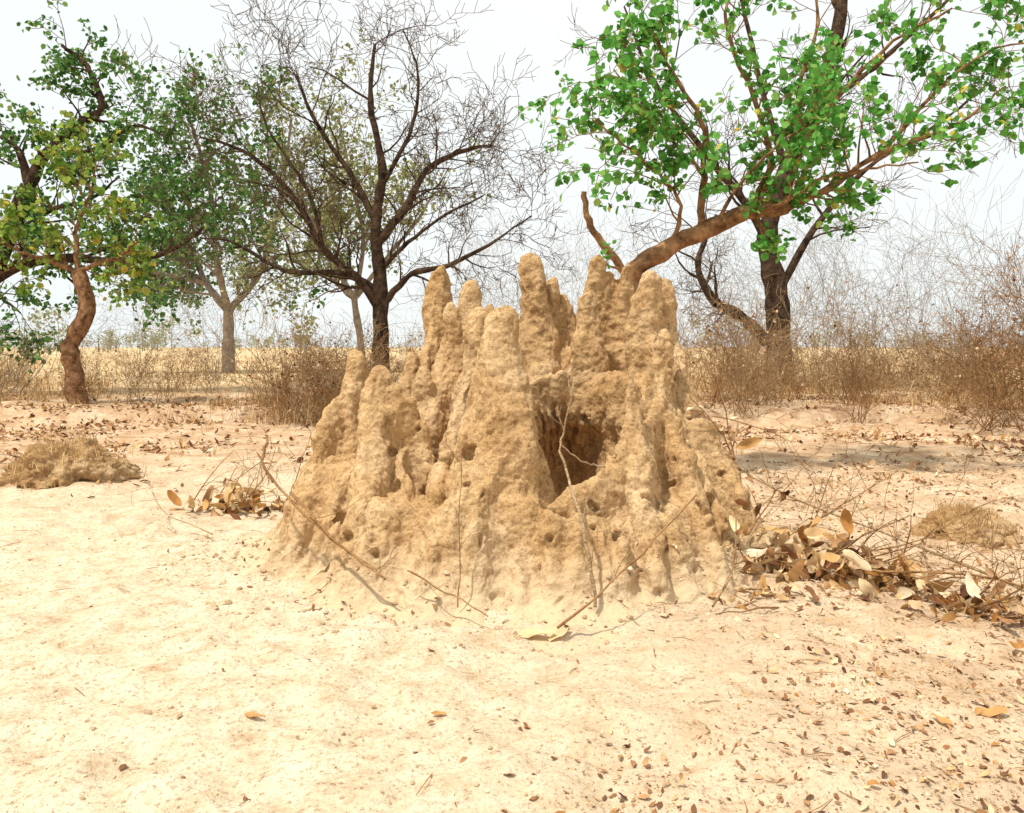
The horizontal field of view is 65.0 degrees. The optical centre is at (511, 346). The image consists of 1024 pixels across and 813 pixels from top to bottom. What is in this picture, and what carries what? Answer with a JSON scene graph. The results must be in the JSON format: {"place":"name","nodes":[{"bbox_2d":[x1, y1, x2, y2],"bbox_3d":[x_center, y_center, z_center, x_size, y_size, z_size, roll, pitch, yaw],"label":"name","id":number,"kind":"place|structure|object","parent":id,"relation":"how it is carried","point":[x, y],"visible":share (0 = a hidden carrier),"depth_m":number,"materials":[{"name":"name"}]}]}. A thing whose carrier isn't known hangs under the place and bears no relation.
{"place":"outdoors","nodes":[
{"label":"outdoors","id":0,"kind":"place"},
{"bbox_2d":[0,347,1023,812],"bbox_3d":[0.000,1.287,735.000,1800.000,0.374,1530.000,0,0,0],"label":"ground","id":1,"kind":"structure","parent":0,"point":[86,615],"depth_m":3.49,"materials":[{"name":"soil"}]},
{"bbox_2d":[0,341,54,400],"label":"dry shrub","id":2,"kind":"object","parent":1,"relation":"on","point":[20,365],"visible":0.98,"depth_m":17.45,"materials":[{"name":"brown plant"}]},
{"bbox_2d":[5,364,60,391],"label":"dry shrub","id":3,"kind":"object","parent":1,"relation":"on","point":[29,376],"visible":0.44,"depth_m":20.30,"materials":[{"name":"brown plant"}]},
{"bbox_2d":[0,263,122,396],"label":"dry shrub","id":4,"kind":"object","parent":1,"relation":"on","point":[40,346],"visible":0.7,"depth_m":19.35,"materials":[{"name":"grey plant"}]},
{"bbox_2d":[0,438,143,489],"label":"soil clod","id":5,"kind":"object","parent":1,"relation":"on","point":[110,474],"visible":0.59,"depth_m":8.21,"materials":[{"name":"soil"}]},
{"bbox_2d":[54,356,112,405],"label":"dry shrub","id":6,"kind":"object","parent":1,"relation":"on","point":[85,386],"visible":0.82,"depth_m":16.28,"materials":[{"name":"brown plant"}]},
{"bbox_2d":[0,106,177,403],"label":"leafy tree","id":7,"kind":"object","parent":1,"relation":"on","point":[79,327],"visible":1,"depth_m":16.25,"materials":[{"name":"green plant"}]},
{"bbox_2d":[46,325,156,394],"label":"dry shrub","id":8,"kind":"object","parent":1,"relation":"on","point":[61,372],"visible":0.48,"depth_m":18.41,"materials":[{"name":"brown plant"}]},
{"bbox_2d":[0,0,266,373],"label":"savanna tree","id":9,"kind":"object","parent":1,"relation":"on","point":[32,175],"visible":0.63,"depth_m":19.79,"materials":[{"name":"green plant"}]},
{"bbox_2d":[69,323,208,405],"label":"dry shrub","id":10,"kind":"object","parent":1,"relation":"on","point":[131,376],"visible":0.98,"depth_m":16.35,"materials":[{"name":"brown plant"}]},
{"bbox_2d":[119,465,212,534],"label":"fallen branch","id":11,"kind":"object","parent":1,"relation":"on","point":[151,486],"visible":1,"depth_m":6.29,"materials":[{"name":"wood"}]},
{"bbox_2d":[129,357,221,402],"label":"dry shrub","id":12,"kind":"object","parent":1,"relation":"on","point":[161,389],"visible":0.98,"depth_m":16.36,"materials":[{"name":"brown plant"}]},
{"bbox_2d":[65,232,304,377],"bbox_3d":[-13.117,-1.645,30.844,9.839,6.242,6.667,0,0,40],"label":"dry shrub","id":13,"kind":"object","parent":1,"relation":"on","point":[160,311],"visible":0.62,"depth_m":30.29,"materials":[{"name":"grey plant"}]},
{"bbox_2d":[158,337,214,364],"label":"dry shrub","id":14,"kind":"object","parent":1,"relation":"on","point":[182,356],"visible":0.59,"depth_m":56.32,"materials":[{"name":"brown plant"}]},
{"bbox_2d":[92,215,290,381],"bbox_3d":[-10.962,-1.600,27.721,6.447,6.550,5.590,0,0,-43],"label":"dry shrub","id":15,"kind":"object","parent":1,"relation":"on","point":[201,316],"visible":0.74,"depth_m":27.50,"materials":[{"name":"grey plant"}]},
{"bbox_2d":[135,339,249,392],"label":"dry shrub","id":16,"kind":"object","parent":1,"relation":"on","point":[206,374],"visible":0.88,"depth_m":19.97,"materials":[{"name":"brown plant"}]},
{"bbox_2d":[155,338,229,388],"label":"dry shrub","id":17,"kind":"object","parent":1,"relation":"on","point":[188,373],"visible":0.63,"depth_m":22.78,"materials":[{"name":"brown plant"}]},
{"bbox_2d":[66,43,381,372],"bbox_3d":[-12.718,-6.213,36.282,14.239,15.357,8.039,0,0,0],"label":"spreading tree","id":18,"kind":"object","parent":1,"relation":"on","point":[150,139],"visible":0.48,"depth_m":35.51,"materials":[{"name":"green plant"}]},
{"bbox_2d":[167,397,296,519],"bbox_3d":[-2.111,1.179,6.893,1.281,1.579,1.088,0,0,36],"label":"dry leaf pile","id":19,"kind":"object","parent":1,"relation":"on","point":[254,503],"visible":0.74,"depth_m":6.85,"materials":[{"name":"plant"}]},
{"bbox_2d":[145,281,343,409],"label":"dry shrub","id":20,"kind":"object","parent":1,"relation":"on","point":[257,344],"visible":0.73,"depth_m":15.22,"materials":[{"name":"brown plant"}]},
{"bbox_2d":[228,354,293,402],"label":"dry shrub","id":21,"kind":"object","parent":1,"relation":"on","point":[256,382],"visible":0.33,"depth_m":16.54,"materials":[{"name":"brown plant"}]},
{"bbox_2d":[228,309,349,424],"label":"dry shrub","id":22,"kind":"object","parent":1,"relation":"on","point":[313,351],"visible":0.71,"depth_m":14.42,"materials":[{"name":"brown plant"}]},
{"bbox_2d":[268,415,310,511],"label":"fallen branch","id":23,"kind":"object","parent":1,"relation":"on","point":[300,461],"visible":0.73,"depth_m":6.11,"materials":[{"name":"wood"}]},
{"bbox_2d":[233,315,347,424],"bbox_3d":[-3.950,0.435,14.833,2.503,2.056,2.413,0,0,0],"label":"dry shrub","id":24,"kind":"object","parent":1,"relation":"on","point":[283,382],"visible":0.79,"depth_m":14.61,"materials":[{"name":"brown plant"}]},
{"bbox_2d":[265,327,364,409],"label":"dry shrub","id":25,"kind":"object","parent":1,"relation":"on","point":[318,369],"visible":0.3,"depth_m":15.13,"materials":[{"name":"brown plant"}]},
{"bbox_2d":[257,317,402,420],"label":"dry shrub","id":26,"kind":"object","parent":1,"relation":"on","point":[311,393],"visible":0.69,"depth_m":14.20,"materials":[{"name":"brown plant"}]},
{"bbox_2d":[280,336,395,405],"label":"dry shrub","id":27,"kind":"object","parent":1,"relation":"on","point":[329,370],"visible":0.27,"depth_m":15.20,"materials":[{"name":"brown plant"}]},
{"bbox_2d":[292,320,402,401],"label":"dry shrub","id":28,"kind":"object","parent":1,"relation":"on","point":[344,359],"visible":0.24,"depth_m":16.04,"materials":[{"name":"brown plant"}]},
{"bbox_2d":[214,28,491,357],"bbox_3d":[-5.287,-4.537,26.930,9.213,12.015,4.748,0,0,0],"label":"olive tree","id":29,"kind":"object","parent":1,"relation":"on","point":[351,294],"visible":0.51,"depth_m":26.87,"materials":[{"name":"green plant"}]},
{"bbox_2d":[290,293,420,400],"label":"dry shrub","id":30,"kind":"object","parent":1,"relation":"on","point":[354,342],"visible":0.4,"depth_m":15.87,"materials":[{"name":"brown plant"}]},
{"bbox_2d":[295,328,424,382],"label":"dry shrub","id":31,"kind":"object","parent":1,"relation":"on","point":[376,348],"visible":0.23,"depth_m":16.08,"materials":[{"name":"brown plant"}]},
{"bbox_2d":[316,308,415,380],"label":"dry shrub","id":32,"kind":"object","parent":1,"relation":"on","point":[371,353],"visible":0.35,"depth_m":15.61,"materials":[{"name":"brown plant"}]},
{"bbox_2d":[335,234,534,355],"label":"dry shrub","id":33,"kind":"object","parent":1,"relation":"on","point":[451,291],"visible":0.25,"depth_m":25.40,"materials":[{"name":"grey plant"}]},
{"bbox_2d":[407,570,487,616],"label":"fallen branch","id":34,"kind":"object","parent":1,"relation":"on","point":[419,576],"visible":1,"depth_m":4.14,"materials":[{"name":"wood"}]},
{"bbox_2d":[399,236,595,310],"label":"dry shrub","id":35,"kind":"object","parent":1,"relation":"on","point":[516,280],"visible":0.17,"depth_m":23.87,"materials":[{"name":"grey plant"}]},
{"bbox_2d":[0,304,1022,354],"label":"distant treeline","id":36,"kind":"object","parent":1,"relation":"on","point":[55,312],"visible":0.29,"depth_m":317.38,"materials":[{"name":"grey plant"}]},
{"bbox_2d":[0,428,1022,552],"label":"dry grass tuft","id":37,"kind":"object","parent":1,"relation":"on","point":[981,512],"visible":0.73,"depth_m":7.92,"materials":[{"name":"plant"}]},
{"bbox_2d":[0,393,1023,812],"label":"leaf litter","id":38,"kind":"object","parent":1,"relation":"on","point":[94,425],"visible":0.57,"depth_m":5.37,"materials":[{"name":"plant"}]},
{"bbox_2d":[0,453,1023,812],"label":"soil crumbs","id":39,"kind":"object","parent":1,"relation":"on","point":[496,627],"visible":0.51,"depth_m":4.03,"materials":[{"name":"soil"}]},
{"bbox_2d":[0,345,1023,484],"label":"dry grass","id":40,"kind":"structure","parent":1,"relation":"on","point":[40,394],"depth_m":17.29,"materials":[{"name":"plant"}]},
{"bbox_2d":[389,164,669,316],"bbox_3d":[-0.127,-2.562,28.921,7.778,8.566,11.334,0,0,45],"label":"dry shrub","id":41,"kind":"object","parent":1,"relation":"on","point":[479,260],"visible":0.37,"depth_m":29.13,"materials":[{"name":"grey plant"}]},
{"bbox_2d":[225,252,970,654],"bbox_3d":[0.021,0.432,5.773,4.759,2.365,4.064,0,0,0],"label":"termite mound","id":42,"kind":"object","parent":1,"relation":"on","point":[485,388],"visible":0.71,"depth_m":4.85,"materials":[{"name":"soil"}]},
{"bbox_2d":[196,435,374,568],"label":"fallen branch","id":43,"kind":"object","parent":42,"relation":"on","point":[272,479],"visible":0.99,"depth_m":4.72,"materials":[{"name":"wood"}]},
{"bbox_2d":[289,491,398,579],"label":"fallen branch","id":44,"kind":"object","parent":42,"relation":"on","point":[292,494],"visible":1,"depth_m":4.38,"materials":[{"name":"wood"}]},
{"bbox_2d":[439,428,483,607],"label":"fallen branch","id":45,"kind":"object","parent":42,"relation":"on","point":[458,522],"visible":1,"depth_m":4.30,"materials":[{"name":"wood"}]},
{"bbox_2d":[548,372,596,606],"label":"fallen branch","id":46,"kind":"object","parent":42,"relation":"on","point":[582,523],"visible":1,"depth_m":4.40,"materials":[{"name":"wood"}]},
{"bbox_2d":[557,494,695,628],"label":"fallen branch","id":47,"kind":"object","parent":42,"relation":"on","point":[602,591],"visible":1,"depth_m":4.12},
{"bbox_2d":[495,204,735,314],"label":"dry shrub","id":48,"kind":"object","parent":1,"relation":"on","point":[590,258],"visible":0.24,"depth_m":31.41,"materials":[{"name":"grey plant"}]},
{"bbox_2d":[245,626,1007,725],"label":"fallen leaves","id":49,"kind":"object","parent":1,"relation":"on","point":[559,632],"visible":1,"depth_m":3.06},
{"bbox_2d":[555,187,706,337],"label":"dry shrub","id":50,"kind":"object","parent":1,"relation":"on","point":[619,254],"visible":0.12,"depth_m":25.86,"materials":[{"name":"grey plant"}]},
{"bbox_2d":[608,182,781,375],"bbox_3d":[6.240,-2.014,28.289,9.197,7.290,8.740,0,0,-27],"label":"dry shrub","id":51,"kind":"object","parent":1,"relation":"on","point":[691,326],"visible":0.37,"depth_m":26.95,"materials":[{"name":"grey plant"}]},
{"bbox_2d":[677,273,803,408],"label":"dry shrub","id":52,"kind":"object","parent":1,"relation":"on","point":[719,337],"visible":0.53,"depth_m":14.90,"materials":[{"name":"brown plant"}]},
{"bbox_2d":[647,321,836,531],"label":"dry twigs","id":53,"kind":"object","parent":1,"relation":"on","point":[748,443],"visible":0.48,"depth_m":5.45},
{"bbox_2d":[685,308,812,388],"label":"dry shrub","id":54,"kind":"object","parent":1,"relation":"on","point":[740,342],"visible":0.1,"depth_m":22.03,"materials":[{"name":"brown plant"}]},
{"bbox_2d":[681,314,819,403],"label":"dry shrub","id":55,"kind":"object","parent":1,"relation":"on","point":[718,350],"visible":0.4,"depth_m":17.07,"materials":[{"name":"brown plant"}]},
{"bbox_2d":[712,483,798,606],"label":"fallen branch","id":56,"kind":"object","parent":1,"relation":"on","point":[744,503],"visible":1,"depth_m":4.50,"materials":[{"name":"wood"}]},
{"bbox_2d":[676,275,837,405],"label":"dry shrub","id":57,"kind":"object","parent":1,"relation":"on","point":[750,360],"visible":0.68,"depth_m":15.93,"materials":[{"name":"brown plant"}]},
{"bbox_2d":[704,318,810,396],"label":"dry shrub","id":58,"kind":"object","parent":1,"relation":"on","point":[763,373],"visible":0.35,"depth_m":17.74,"materials":[{"name":"brown plant"}]},
{"bbox_2d":[607,173,915,377],"bbox_3d":[8.055,-2.471,27.474,9.836,8.428,11.113,0,0,24],"label":"dry shrub","id":59,"kind":"object","parent":1,"relation":"on","point":[822,279],"visible":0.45,"depth_m":27.49,"materials":[{"name":"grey plant"}]},
{"bbox_2d":[688,518,834,613],"bbox_3d":[1.034,1.638,4.595,1.404,1.251,1.116,0,0,-27],"label":"dry leaf pile","id":60,"kind":"object","parent":1,"relation":"on","point":[765,589],"visible":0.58,"depth_m":4.48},
{"bbox_2d":[691,308,842,416],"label":"dry shrub","id":61,"kind":"object","parent":1,"relation":"on","point":[739,374],"visible":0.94,"depth_m":14.53,"materials":[{"name":"brown plant"}]},
{"bbox_2d":[518,0,1023,292],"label":"leafy tree","id":62,"kind":"object","parent":1,"relation":"on","point":[647,120],"visible":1,"depth_m":8.77,"materials":[{"name":"green plant"}]},
{"bbox_2d":[698,288,857,397],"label":"dry shrub","id":63,"kind":"object","parent":1,"relation":"on","point":[803,335],"visible":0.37,"depth_m":18.47,"materials":[{"name":"brown plant"}]},
{"bbox_2d":[689,315,869,391],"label":"dry shrub","id":64,"kind":"object","parent":1,"relation":"on","point":[780,352],"visible":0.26,"depth_m":20.54,"materials":[{"name":"brown plant"}]},
{"bbox_2d":[679,262,880,405],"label":"dry shrub","id":65,"kind":"object","parent":1,"relation":"on","point":[790,339],"visible":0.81,"depth_m":15.68,"materials":[{"name":"brown plant"}]},
{"bbox_2d":[743,412,849,542],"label":"fallen branch","id":66,"kind":"object","parent":1,"relation":"on","point":[787,492],"visible":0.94,"depth_m":5.18,"materials":[{"name":"wood"}]},
{"bbox_2d":[765,360,829,399],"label":"dry shrub","id":67,"kind":"object","parent":1,"relation":"on","point":[795,391],"visible":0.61,"depth_m":17.30,"materials":[{"name":"brown plant"}]},
{"bbox_2d":[677,229,963,371],"bbox_3d":[9.962,-1.779,30.268,7.387,7.079,10.699,0,0,-33],"label":"dry shrub","id":68,"kind":"object","parent":1,"relation":"on","point":[792,291],"visible":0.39,"depth_m":29.80,"materials":[{"name":"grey plant"}]},
{"bbox_2d":[686,165,965,371],"bbox_3d":[13.309,-3.211,34.958,12.141,9.789,8.282,0,0,12],"label":"dry shrub","id":69,"kind":"object","parent":1,"relation":"on","point":[829,278],"visible":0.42,"depth_m":34.28,"materials":[{"name":"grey plant"}]},
{"bbox_2d":[764,470,898,547],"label":"fallen branch","id":70,"kind":"object","parent":1,"relation":"on","point":[828,513],"visible":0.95,"depth_m":5.09,"materials":[{"name":"wood"}]},
{"bbox_2d":[761,303,923,388],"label":"dry shrub","id":71,"kind":"object","parent":1,"relation":"on","point":[824,345],"visible":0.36,"depth_m":21.43,"materials":[{"name":"brown plant"}]},
{"bbox_2d":[777,334,909,422],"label":"dry shrub","id":72,"kind":"object","parent":1,"relation":"on","point":[862,402],"visible":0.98,"depth_m":14.77,"materials":[{"name":"brown plant"}]},
{"bbox_2d":[782,333,907,399],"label":"dry shrub","id":73,"kind":"object","parent":1,"relation":"on","point":[828,370],"visible":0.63,"depth_m":17.76,"materials":[{"name":"brown plant"}]},
{"bbox_2d":[799,349,911,400],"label":"dry shrub","id":74,"kind":"object","parent":1,"relation":"on","point":[842,376],"visible":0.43,"depth_m":17.82,"materials":[{"name":"brown plant"}]},
{"bbox_2d":[786,337,939,401],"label":"dry shrub","id":75,"kind":"object","parent":1,"relation":"on","point":[847,374],"visible":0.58,"depth_m":17.41,"materials":[{"name":"brown plant"}]},
{"bbox_2d":[735,175,992,384],"bbox_3d":[10.068,-1.880,24.033,6.884,7.018,7.714,0,0,21],"label":"dry shrub","id":76,"kind":"object","parent":1,"relation":"on","point":[849,303],"visible":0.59,"depth_m":24.24,"materials":[{"name":"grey plant"}]},
{"bbox_2d":[727,430,1006,616],"bbox_3d":[1.856,1.170,4.966,2.058,1.307,1.189,0,0,32],"label":"dry leaf pile","id":77,"kind":"object","parent":1,"relation":"on","point":[834,560],"visible":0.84,"depth_m":4.73,"materials":[{"name":"plant"}]},
{"bbox_2d":[721,440,1023,591],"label":"fallen branch","id":78,"kind":"object","parent":1,"relation":"on","point":[783,496],"visible":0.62,"depth_m":5.04,"materials":[{"name":"wood"}]},
{"bbox_2d":[824,315,922,365],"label":"dry shrub","id":79,"kind":"object","parent":1,"relation":"on","point":[872,341],"visible":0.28,"depth_m":44.53,"materials":[{"name":"brown plant"}]},
{"bbox_2d":[824,344,935,397],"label":"dry shrub","id":80,"kind":"object","parent":1,"relation":"on","point":[877,372],"visible":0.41,"depth_m":17.87,"materials":[{"name":"brown plant"}]},
{"bbox_2d":[784,275,976,406],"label":"dry shrub","id":81,"kind":"object","parent":1,"relation":"on","point":[850,347],"visible":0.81,"depth_m":15.77,"materials":[{"name":"brown plant"}]},
{"bbox_2d":[802,247,982,397],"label":"dry shrub","id":82,"kind":"object","parent":1,"relation":"on","point":[875,327],"visible":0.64,"depth_m":17.45,"materials":[{"name":"brown plant"}]},
{"bbox_2d":[790,155,1023,376],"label":"dry shrub","id":83,"kind":"object","parent":1,"relation":"on","point":[940,277],"visible":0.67,"depth_m":26.63,"materials":[{"name":"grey plant"}]},
{"bbox_2d":[796,165,1023,370],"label":"dry shrub","id":84,"kind":"object","parent":1,"relation":"on","point":[944,276],"visible":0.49,"depth_m":30.53,"materials":[{"name":"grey plant"}]},
{"bbox_2d":[872,326,958,390],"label":"dry shrub","id":85,"kind":"object","parent":1,"relation":"on","point":[912,362],"visible":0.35,"depth_m":20.93,"materials":[{"name":"brown plant"}]},
{"bbox_2d":[827,307,1023,397],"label":"dry shrub","id":86,"kind":"object","parent":1,"relation":"on","point":[991,347],"visible":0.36,"depth_m":17.88,"materials":[{"name":"brown plant"}]},
{"bbox_2d":[838,500,1023,648],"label":"dry leaf pile","id":87,"kind":"object","parent":1,"relation":"on","point":[969,598],"visible":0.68,"depth_m":4.28,"materials":[{"name":"plant"}]},
{"bbox_2d":[859,298,1008,375],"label":"dry shrub","id":88,"kind":"object","parent":1,"relation":"on","point":[929,331],"visible":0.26,"depth_m":31.50,"materials":[{"name":"brown plant"}]},
{"bbox_2d":[845,227,1023,409],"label":"dry shrub","id":89,"kind":"object","parent":1,"relation":"on","point":[979,339],"visible":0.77,"depth_m":14.77,"materials":[{"name":"brown plant"}]},
{"bbox_2d":[892,327,983,390],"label":"dry shrub","id":90,"kind":"object","parent":1,"relation":"on","point":[940,350],"visible":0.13,"depth_m":20.54,"materials":[{"name":"brown plant"}]},
{"bbox_2d":[862,550,1023,586],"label":"fallen branch","id":91,"kind":"object","parent":1,"relation":"on","point":[989,571],"visible":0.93,"depth_m":4.38,"materials":[{"name":"wood"}]},
{"bbox_2d":[891,317,998,399],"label":"dry shrub","id":92,"kind":"object","parent":1,"relation":"on","point":[922,371],"visible":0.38,"depth_m":17.99,"materials":[{"name":"brown plant"}]},
{"bbox_2d":[876,298,1023,400],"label":"dry shrub","id":93,"kind":"object","parent":1,"relation":"on","point":[924,345],"visible":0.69,"depth_m":16.75,"materials":[{"name":"brown plant"}]},
{"bbox_2d":[886,283,1023,433],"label":"dry shrub","id":94,"kind":"object","parent":1,"relation":"on","point":[984,382],"visible":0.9,"depth_m":13.99,"materials":[{"name":"brown plant"}]},
{"bbox_2d":[903,231,1023,388],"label":"dry shrub","id":95,"kind":"object","parent":1,"relation":"on","point":[983,290],"visible":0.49,"depth_m":17.33,"materials":[{"name":"brown plant"}]},
{"bbox_2d":[907,506,1023,548],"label":"soil clod","id":96,"kind":"object","parent":1,"relation":"on","point":[976,538],"visible":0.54,"depth_m":5.81,"materials":[{"name":"soil"}]},
{"bbox_2d":[910,235,1023,413],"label":"dry shrub","id":97,"kind":"object","parent":1,"relation":"on","point":[1018,356],"visible":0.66,"depth_m":14.33,"materials":[{"name":"brown plant"}]},
{"bbox_2d":[918,209,1023,397],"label":"dry shrub","id":98,"kind":"object","parent":1,"relation":"on","point":[992,292],"visible":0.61,"depth_m":15.71,"materials":[{"name":"brown plant"}]},
{"bbox_2d":[922,290,1020,394],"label":"dry shrub","id":99,"kind":"object","parent":1,"relation":"on","point":[973,345],"visible":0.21,"depth_m":18.87,"materials":[{"name":"brown plant"}]},
{"bbox_2d":[929,353,1023,434],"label":"dry shrub","id":100,"kind":"object","parent":1,"relation":"on","point":[991,413],"visible":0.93,"depth_m":12.97,"materials":[{"name":"brown plant"}]},
{"bbox_2d":[929,230,1023,378],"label":"dry shrub","id":101,"kind":"object","parent":1,"relation":"on","point":[989,313],"visible":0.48,"depth_m":16.61,"materials":[{"name":"brown plant"}]},
{"bbox_2d":[934,268,1023,424],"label":"dry shrub","id":102,"kind":"object","parent":1,"relation":"on","point":[1010,347],"visible":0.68,"depth_m":14.13,"materials":[{"name":"brown plant"}]},
{"bbox_2d":[946,261,1023,403],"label":"dry shrub","id":103,"kind":"object","parent":1,"relation":"on","point":[1013,317],"visible":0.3,"depth_m":15.86,"materials":[{"name":"brown plant"}]},
{"bbox_2d":[0,0,1023,346],"label":"sky","id":104,"kind":"structure","parent":0,"point":[508,27],"materials":[{"name":"white"}]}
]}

